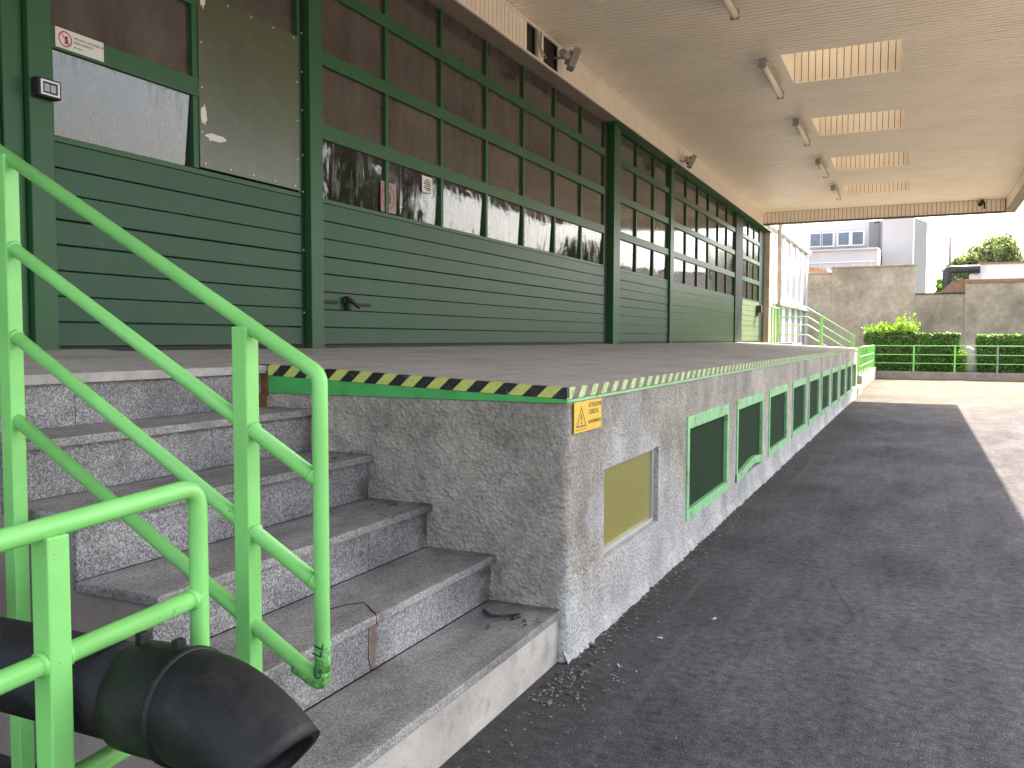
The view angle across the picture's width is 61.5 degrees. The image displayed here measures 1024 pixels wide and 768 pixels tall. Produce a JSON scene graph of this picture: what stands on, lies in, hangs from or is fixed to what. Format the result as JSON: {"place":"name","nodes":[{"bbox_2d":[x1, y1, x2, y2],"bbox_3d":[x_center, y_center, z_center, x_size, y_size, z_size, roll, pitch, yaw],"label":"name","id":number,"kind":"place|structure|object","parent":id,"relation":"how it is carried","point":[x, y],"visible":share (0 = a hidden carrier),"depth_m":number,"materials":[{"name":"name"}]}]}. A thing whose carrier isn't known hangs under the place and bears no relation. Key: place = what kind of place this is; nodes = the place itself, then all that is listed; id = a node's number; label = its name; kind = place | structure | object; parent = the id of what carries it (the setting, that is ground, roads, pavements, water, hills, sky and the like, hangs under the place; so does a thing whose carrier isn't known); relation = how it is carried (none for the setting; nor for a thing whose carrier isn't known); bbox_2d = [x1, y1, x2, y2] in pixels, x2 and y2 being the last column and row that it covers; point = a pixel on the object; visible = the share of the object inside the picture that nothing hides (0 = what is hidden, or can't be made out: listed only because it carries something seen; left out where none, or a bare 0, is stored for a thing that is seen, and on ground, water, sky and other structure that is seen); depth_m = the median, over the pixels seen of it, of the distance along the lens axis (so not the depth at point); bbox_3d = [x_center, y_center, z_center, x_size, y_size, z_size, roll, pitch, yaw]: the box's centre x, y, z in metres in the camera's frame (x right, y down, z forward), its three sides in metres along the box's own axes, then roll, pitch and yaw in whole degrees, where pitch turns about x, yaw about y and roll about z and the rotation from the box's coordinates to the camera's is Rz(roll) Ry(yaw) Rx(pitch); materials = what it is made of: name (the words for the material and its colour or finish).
{"place":"outdoors","nodes":[
{"label":"outdoors","id":0,"kind":"place"},
{"bbox_2d":[0,378,1023,767],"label":"ground","id":1,"kind":"structure","parent":0,"point":[856,590],"depth_m":4.47,"materials":[{"name":"grey asphalt"}]},
{"bbox_2d":[0,481,209,767],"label":"foreground railing","id":2,"kind":"object","parent":1,"relation":"on","point":[46,666],"visible":0.8,"depth_m":1.67,"materials":[{"name":"green metal"}]},
{"bbox_2d":[0,616,319,767],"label":"drain pipe","id":3,"kind":"object","parent":2,"relation":"attached to","point":[177,703],"visible":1,"depth_m":1.64,"materials":[{"name":"black plastic"}]},
{"bbox_2d":[0,144,330,767],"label":"stair handrail","id":4,"kind":"object","parent":1,"relation":"on","point":[243,608],"visible":1,"depth_m":2.53,"materials":[{"name":"metal"}]},
{"bbox_2d":[0,349,560,767],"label":"granite stairs","id":5,"kind":"structure","parent":1,"relation":"on","point":[438,699],"depth_m":3.42,"materials":[{"name":"grey granite"}]},
{"bbox_2d":[482,608,520,619],"bbox_3d":[-0.065,1.036,3.874,0.191,0.022,0.088,2,3,25],"label":"iron strap","id":6,"kind":"object","parent":5,"relation":"on","point":[514,616],"visible":1,"depth_m":3.84,"materials":[{"name":"metal"}]},
{"bbox_2d":[0,0,773,569],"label":"warehouse","id":7,"kind":"structure","parent":1,"relation":"on","point":[248,156],"depth_m":7.41,"materials":[{"name":"green painted metal"},{"name":"glass"},{"name":"concrete"}]},
{"bbox_2d":[0,0,29,338],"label":"side door","id":8,"kind":"structure","parent":7,"relation":"in","point":[11,76],"depth_m":4.66,"materials":[{"name":"metal"}]},
{"bbox_2d":[32,76,60,101],"bbox_3d":[-2.571,-1.632,4.757,0.059,0.103,0.140,2,3,25],"label":"key switch box","id":9,"kind":"object","parent":7,"relation":"attached to","point":[46,88],"visible":1,"depth_m":4.73,"materials":[{"name":"black plastic"}]},
{"bbox_2d":[55,26,103,61],"bbox_3d":[-2.515,-1.978,5.012,0.003,0.112,0.320,2,3,25],"label":"prohibition sticker","id":10,"kind":"object","parent":7,"relation":"attached to","point":[77,43],"visible":1,"depth_m":5.01,"materials":[{"name":"paper"}]},
{"bbox_2d":[50,0,301,350],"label":"sectional door","id":11,"kind":"structure","parent":7,"relation":"in","point":[180,87],"depth_m":5.74,"materials":[{"name":"green metal"}]},
{"bbox_2d":[381,180,395,213],"bbox_3d":[-1.145,-1.730,7.984,0.003,0.280,0.255,2,3,25],"label":"hand sticker","id":12,"kind":"object","parent":7,"relation":"attached to","point":[392,198],"visible":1,"depth_m":8.01,"materials":[{"name":"paper"}]},
{"bbox_2d":[422,175,431,193],"bbox_3d":[-0.847,-1.992,8.602,0.002,0.160,0.200,2,3,25],"label":"notice sticker","id":13,"kind":"object","parent":7,"relation":"attached to","point":[426,184],"visible":1,"depth_m":8.59,"materials":[{"name":"paper"}]},
{"bbox_2d":[321,0,604,347],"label":"sectional door","id":14,"kind":"structure","parent":7,"relation":"in","point":[506,247],"depth_m":8.99,"materials":[{"name":"green metal"}]},
{"bbox_2d":[619,135,669,343],"bbox_3d":[2.356,-2.427,15.414,0.072,3.445,3.220,2,3,25],"label":"sectional door","id":15,"kind":"structure","parent":7,"relation":"in","point":[645,181],"depth_m":15.35,"materials":[{"name":"green metal"}]},
{"bbox_2d":[673,172,735,342],"bbox_3d":[4.533,-2.665,20.020,0.072,3.445,6.400,2,3,25],"label":"sectional door","id":16,"kind":"structure","parent":7,"relation":"in","point":[704,228],"depth_m":19.53,"materials":[{"name":"green metal"}]},
{"bbox_2d":[455,0,1023,229],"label":"canopy","id":17,"kind":"object","parent":7,"relation":"attached to","point":[899,109],"visible":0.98,"depth_m":12.95,"materials":[{"name":"beige metal"}]},
{"bbox_2d":[553,47,581,71],"bbox_3d":[0.716,-4.098,10.822,0.407,0.261,0.248,-2,4,-39],"label":"floodlight","id":18,"kind":"object","parent":17,"relation":"attached to","point":[571,58],"visible":1,"depth_m":10.78,"materials":[{"name":"grey metal"}]},
{"bbox_2d":[680,154,696,168],"bbox_3d":[3.425,-4.309,16.627,0.398,0.248,0.249,-2,4,-38],"label":"floodlight","id":19,"kind":"object","parent":17,"relation":"attached to","point":[689,160],"visible":1,"depth_m":16.58,"materials":[{"name":"grey metal"}]},
{"bbox_2d":[721,0,739,20],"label":"ceiling light","id":20,"kind":"object","parent":17,"relation":"attached to","point":[732,8],"visible":1,"depth_m":9.37,"materials":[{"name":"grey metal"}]},
{"bbox_2d":[758,58,783,99],"bbox_3d":[3.632,-4.283,12.014,0.100,0.195,1.650,2,3,25],"label":"ceiling light","id":21,"kind":"object","parent":17,"relation":"attached to","point":[765,67],"visible":1,"depth_m":11.81,"materials":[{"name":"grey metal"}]},
{"bbox_2d":[793,118,809,145],"bbox_3d":[5.083,-4.442,15.084,0.100,0.195,1.650,2,3,25],"label":"ceiling light","id":22,"kind":"object","parent":17,"relation":"attached to","point":[800,129],"visible":1,"depth_m":14.89,"materials":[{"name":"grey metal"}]},
{"bbox_2d":[815,158,827,177],"bbox_3d":[6.577,-4.605,18.245,0.100,0.195,1.650,2,3,25],"label":"ceiling light","id":23,"kind":"object","parent":17,"relation":"attached to","point":[820,165],"visible":1,"depth_m":17.97,"materials":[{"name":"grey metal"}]},
{"bbox_2d":[831,184,840,199],"bbox_3d":[8.007,-4.761,21.271,0.100,0.195,1.650,2,3,25],"label":"ceiling light","id":24,"kind":"object","parent":17,"relation":"attached to","point":[835,192],"visible":1,"depth_m":21.03,"materials":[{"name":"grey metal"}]},
{"bbox_2d":[978,199,985,208],"bbox_3d":[12.527,-4.806,22.935,0.171,0.278,0.284,2,4,33],"label":"security camera","id":25,"kind":"object","parent":17,"relation":"attached to","point":[981,202],"visible":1,"depth_m":22.90,"materials":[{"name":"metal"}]},
{"bbox_2d":[742,220,762,342],"bbox_3d":[7.016,-2.928,25.100,0.220,3.445,2.880,2,3,25],"label":"sectional door","id":26,"kind":"structure","parent":7,"relation":"in","point":[751,308],"depth_m":25.18,"materials":[{"name":"green metal"}]},
{"bbox_2d":[126,342,857,663],"bbox_3d":[3.250,0.081,14.019,3.280,1.477,20.823,2,3,25],"label":"loading dock","id":27,"kind":"object","parent":1,"relation":"on","point":[675,458],"visible":0.64,"depth_m":4.58,"materials":[{"name":"grey concrete"}]},
{"bbox_2d":[574,398,601,433],"bbox_3d":[0.367,0.151,4.139,0.005,0.145,0.375,2,3,25],"label":"warning sign","id":28,"kind":"object","parent":27,"relation":"attached to","point":[587,415],"visible":1,"depth_m":4.12,"materials":[{"name":"yellow plastic"}]},
{"bbox_2d":[604,448,653,553],"bbox_3d":[0.646,0.645,4.938,0.052,0.470,1.030,2,3,25],"label":"blanked window","id":29,"kind":"structure","parent":27,"relation":"in","point":[628,483],"depth_m":4.96,"materials":[{"name":"metal"}]},
{"bbox_2d":[685,403,728,521],"bbox_3d":[1.513,0.566,6.678,0.052,0.738,1.440,2,3,25],"label":"vent window","id":30,"kind":"structure","parent":27,"relation":"in","point":[707,434],"depth_m":6.65,"materials":[{"name":"green metal"}]},
{"bbox_2d":[735,392,763,482],"bbox_3d":[2.289,0.480,8.321,0.052,0.737,1.440,2,3,25],"label":"vent window","id":31,"kind":"structure","parent":27,"relation":"in","point":[750,409],"depth_m":8.32,"materials":[{"name":"green metal"}]},
{"bbox_2d":[768,383,787,456],"bbox_3d":[3.071,0.395,9.974,0.052,0.738,1.440,2,3,25],"label":"vent window","id":32,"kind":"structure","parent":27,"relation":"in","point":[778,396],"depth_m":10.02,"materials":[{"name":"green metal"}]},
{"bbox_2d":[791,377,806,438],"bbox_3d":[3.890,0.306,11.708,0.052,0.738,1.440,2,3,25],"label":"vent window","id":33,"kind":"structure","parent":27,"relation":"in","point":[798,386],"depth_m":11.79,"materials":[{"name":"green metal"}]},
{"bbox_2d":[808,373,819,425],"bbox_3d":[4.680,0.219,13.379,0.052,0.738,1.440,2,3,25],"label":"vent window","id":34,"kind":"structure","parent":27,"relation":"in","point":[814,380],"depth_m":13.49,"materials":[{"name":"green metal"}]},
{"bbox_2d":[821,369,829,415],"bbox_3d":[5.457,0.134,15.023,0.052,0.738,1.380,2,3,25],"label":"vent window","id":35,"kind":"structure","parent":27,"relation":"in","point":[825,386],"depth_m":15.16,"materials":[{"name":"green metal"}]},
{"bbox_2d":[831,367,838,407],"bbox_3d":[6.238,0.049,16.675,0.052,0.738,1.380,2,3,25],"label":"vent window","id":36,"kind":"structure","parent":27,"relation":"in","point":[834,382],"depth_m":16.83,"materials":[{"name":"green metal"}]},
{"bbox_2d":[839,364,845,401],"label":"vent window","id":37,"kind":"structure","parent":27,"relation":"in","point":[843,367],"depth_m":18.59,"materials":[{"name":"green metal"}]},
{"bbox_2d":[846,362,851,395],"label":"vent window","id":38,"kind":"structure","parent":27,"relation":"in","point":[849,365],"depth_m":20.24,"materials":[{"name":"green metal"}]},
{"bbox_2d":[852,360,856,391],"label":"vent window","id":39,"kind":"structure","parent":27,"relation":"in","point":[854,362],"depth_m":21.84,"materials":[{"name":"green metal"}]},
{"bbox_2d":[310,406,857,696],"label":"leaf litter","id":40,"kind":"object","parent":1,"relation":"on","point":[487,626],"visible":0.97,"depth_m":4.16,"materials":[{"name":"brown plant"}]},
{"bbox_2d":[457,401,862,767],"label":"gravel litter","id":41,"kind":"object","parent":1,"relation":"on","point":[549,702],"visible":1,"depth_m":3.89,"materials":[{"name":"gravel"}]},
{"bbox_2d":[807,272,831,345],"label":"boundary wall","id":42,"kind":"structure","parent":1,"relation":"on","point":[819,292],"depth_m":38.68,"materials":[{"name":"concrete"}]},
{"bbox_2d":[857,367,875,389],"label":"wall","id":43,"kind":"structure","parent":1,"relation":"on","point":[865,379],"depth_m":27.34,"materials":[{"name":"concrete"}]},
{"bbox_2d":[858,345,874,375],"bbox_3d":[12.009,-0.877,29.072,0.050,0.838,9.245,2,3,25],"label":"side fence","id":44,"kind":"object","parent":43,"relation":"on","point":[868,365],"visible":0.98,"depth_m":28.45,"materials":[{"name":"green metal"}]},
{"bbox_2d":[830,264,916,371],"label":"boundary wall","id":45,"kind":"structure","parent":1,"relation":"on","point":[862,296],"depth_m":37.80,"materials":[{"name":"concrete"}]},
{"bbox_2d":[934,279,941,292],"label":"tree","id":46,"kind":"object","parent":1,"relation":"on","point":[938,286],"visible":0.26,"depth_m":53.39,"materials":[{"name":"green plant"}]},
{"bbox_2d":[915,292,964,367],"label":"boundary wall","id":47,"kind":"structure","parent":1,"relation":"on","point":[939,312],"depth_m":36.62,"materials":[{"name":"concrete"}]},
{"bbox_2d":[939,279,964,292],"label":"roof","id":48,"kind":"structure","parent":47,"relation":"on","point":[956,286],"depth_m":36.43,"materials":[{"name":"tile"}]},
{"bbox_2d":[876,371,1023,380],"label":"kerb wall","id":49,"kind":"structure","parent":1,"relation":"on","point":[951,376],"depth_m":32.06,"materials":[{"name":"concrete"}]},
{"bbox_2d":[874,345,1023,372],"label":"yard fence","id":50,"kind":"object","parent":49,"relation":"on","point":[955,355],"visible":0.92,"depth_m":32.08,"materials":[{"name":"green metal"}]},
{"bbox_2d":[948,237,951,265],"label":"mast","id":51,"kind":"object","parent":1,"relation":"on","point":[950,251],"visible":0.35,"depth_m":62.01,"materials":[{"name":"white metal"}]},
{"bbox_2d":[941,252,981,286],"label":"tree","id":52,"kind":"object","parent":1,"relation":"on","point":[970,259],"visible":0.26,"depth_m":61.40,"materials":[{"name":"green plant"}]},
{"bbox_2d":[958,231,1023,262],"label":"tree","id":53,"kind":"object","parent":1,"relation":"on","point":[1003,248],"visible":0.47,"depth_m":61.67,"materials":[{"name":"green plant"}]},
{"bbox_2d":[969,261,1023,278],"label":"flat roof hut","id":54,"kind":"object","parent":1,"relation":"on","point":[997,270],"visible":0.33,"depth_m":47.76,"materials":[{"name":"paint"}]},
{"bbox_2d":[942,265,979,289],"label":"duct","id":55,"kind":"object","parent":54,"relation":"attached to","point":[948,271],"visible":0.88,"depth_m":48.18,"materials":[{"name":"metal"}]},
{"bbox_2d":[770,223,810,344],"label":"glazed building","id":56,"kind":"structure","parent":0,"point":[796,251],"depth_m":34.22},
{"bbox_2d":[776,225,781,342],"bbox_3d":[9.243,-5.050,29.696,0.138,10.000,0.138,2,3,25],"label":"downpipe","id":57,"kind":"object","parent":56,"relation":"attached to","point":[779,255],"visible":0.31,"depth_m":29.72,"materials":[{"name":"metal"}]},
{"bbox_2d":[780,307,781,342],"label":"window","id":58,"kind":"structure","parent":56,"relation":"in","point":[781,307],"depth_m":31.63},
{"bbox_2d":[781,237,782,298],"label":"window","id":59,"kind":"structure","parent":56,"relation":"in","point":[782,237],"depth_m":31.56,"materials":[{"name":"white glass"}]},
{"bbox_2d":[784,309,787,342],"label":"window","id":60,"kind":"structure","parent":56,"relation":"in","point":[786,310],"depth_m":33.00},
{"bbox_2d":[785,240,789,300],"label":"window","id":61,"kind":"structure","parent":56,"relation":"in","point":[787,243],"depth_m":32.84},
{"bbox_2d":[791,309,793,342],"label":"window","id":62,"kind":"structure","parent":56,"relation":"in","point":[792,311],"depth_m":34.61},
{"bbox_2d":[792,246,795,302],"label":"window","id":63,"kind":"structure","parent":56,"relation":"in","point":[793,251],"depth_m":34.51,"materials":[{"name":"white glass"}]},
{"bbox_2d":[793,224,795,237],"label":"window","id":64,"kind":"structure","parent":56,"relation":"in","point":[794,225],"depth_m":34.45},
{"bbox_2d":[797,310,799,342],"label":"window","id":65,"kind":"structure","parent":56,"relation":"in","point":[798,312],"depth_m":36.27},
{"bbox_2d":[797,249,800,304],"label":"window","id":66,"kind":"structure","parent":56,"relation":"in","point":[799,252],"depth_m":36.11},
{"bbox_2d":[799,224,801,241],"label":"window","id":67,"kind":"structure","parent":56,"relation":"in","point":[800,225],"depth_m":36.12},
{"bbox_2d":[802,312,804,344],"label":"window","id":68,"kind":"structure","parent":56,"relation":"in","point":[803,313],"depth_m":37.85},
{"bbox_2d":[803,254,805,305],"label":"window","id":69,"kind":"structure","parent":56,"relation":"in","point":[804,261],"depth_m":37.73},
{"bbox_2d":[804,223,806,245],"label":"window","id":70,"kind":"structure","parent":56,"relation":"in","point":[805,225],"depth_m":37.69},
{"bbox_2d":[770,343,862,395],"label":"stairs","id":71,"kind":"structure","parent":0,"point":[859,389],"depth_m":23.63,"materials":[{"name":"concrete"}]},
{"bbox_2d":[768,305,854,347],"bbox_3d":[8.452,-1.127,24.255,2.140,2.133,1.930,2,3,25],"label":"stair railing","id":72,"kind":"object","parent":71,"relation":"on","point":[821,334],"visible":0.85,"depth_m":24.99,"materials":[{"name":"green metal"}]},
{"bbox_2d":[808,266,831,272],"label":"tiled shed","id":73,"kind":"structure","parent":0,"point":[817,270],"depth_m":47.02,"materials":[{"name":"tile"}]},
{"bbox_2d":[808,218,926,296],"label":"apartment block","id":74,"kind":"structure","parent":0,"point":[901,241],"depth_m":68.42,"materials":[{"name":"paint"}]},
{"bbox_2d":[809,232,821,249],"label":"window","id":75,"kind":"structure","parent":74,"relation":"in","point":[815,239],"depth_m":71.57,"materials":[{"name":"glass"}]},
{"bbox_2d":[821,232,836,248],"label":"window","id":76,"kind":"structure","parent":74,"relation":"in","point":[827,240],"depth_m":71.14,"materials":[{"name":"glass"}]},
{"bbox_2d":[837,231,850,248],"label":"window","id":77,"kind":"structure","parent":74,"relation":"in","point":[844,237],"depth_m":70.62,"materials":[{"name":"metal"}]},
{"bbox_2d":[851,230,864,247],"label":"window","id":78,"kind":"structure","parent":74,"relation":"in","point":[857,237],"depth_m":70.17,"materials":[{"name":"glass"}]},
{"bbox_2d":[861,311,920,370],"bbox_3d":[15.040,-1.665,34.175,2.163,2.478,1.944,2,3,25],"label":"hedge","id":79,"kind":"object","parent":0,"point":[896,332],"visible":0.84,"depth_m":33.56,"materials":[{"name":"green plant"}]},
{"bbox_2d":[809,201,1023,292],"label":"sky","id":80,"kind":"structure","parent":0,"point":[963,230],"materials":[{"name":"white"}]},
{"bbox_2d":[914,332,960,371],"bbox_3d":[16.411,-1.195,33.242,1.665,1.660,1.354,2,3,25],"label":"hedge","id":81,"kind":"object","parent":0,"point":[935,338],"visible":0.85,"depth_m":32.80,"materials":[{"name":"green plant"}]},
{"bbox_2d":[950,349,966,371],"bbox_3d":[16.801,-0.830,32.380,0.611,0.966,0.396,2,3,25],"label":"bush","id":82,"kind":"object","parent":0,"point":[960,367],"visible":0.77,"depth_m":32.31,"materials":[{"name":"green plant"}]},
{"bbox_2d":[963,347,977,371],"bbox_3d":[17.258,-0.879,32.486,0.604,1.059,0.498,2,3,25],"label":"round stone","id":83,"kind":"object","parent":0,"point":[971,359],"visible":0.64,"depth_m":32.30,"materials":[{"name":"grey stone"}]},
{"bbox_2d":[963,278,1023,370],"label":"boundary wall","id":84,"kind":"structure","parent":0,"point":[994,306],"depth_m":35.75,"materials":[{"name":"concrete"}]},
{"bbox_2d":[975,333,1023,372],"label":"hedge","id":85,"kind":"object","parent":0,"point":[984,339],"visible":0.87,"depth_m":31.92,"materials":[{"name":"green plant"}]}
]}

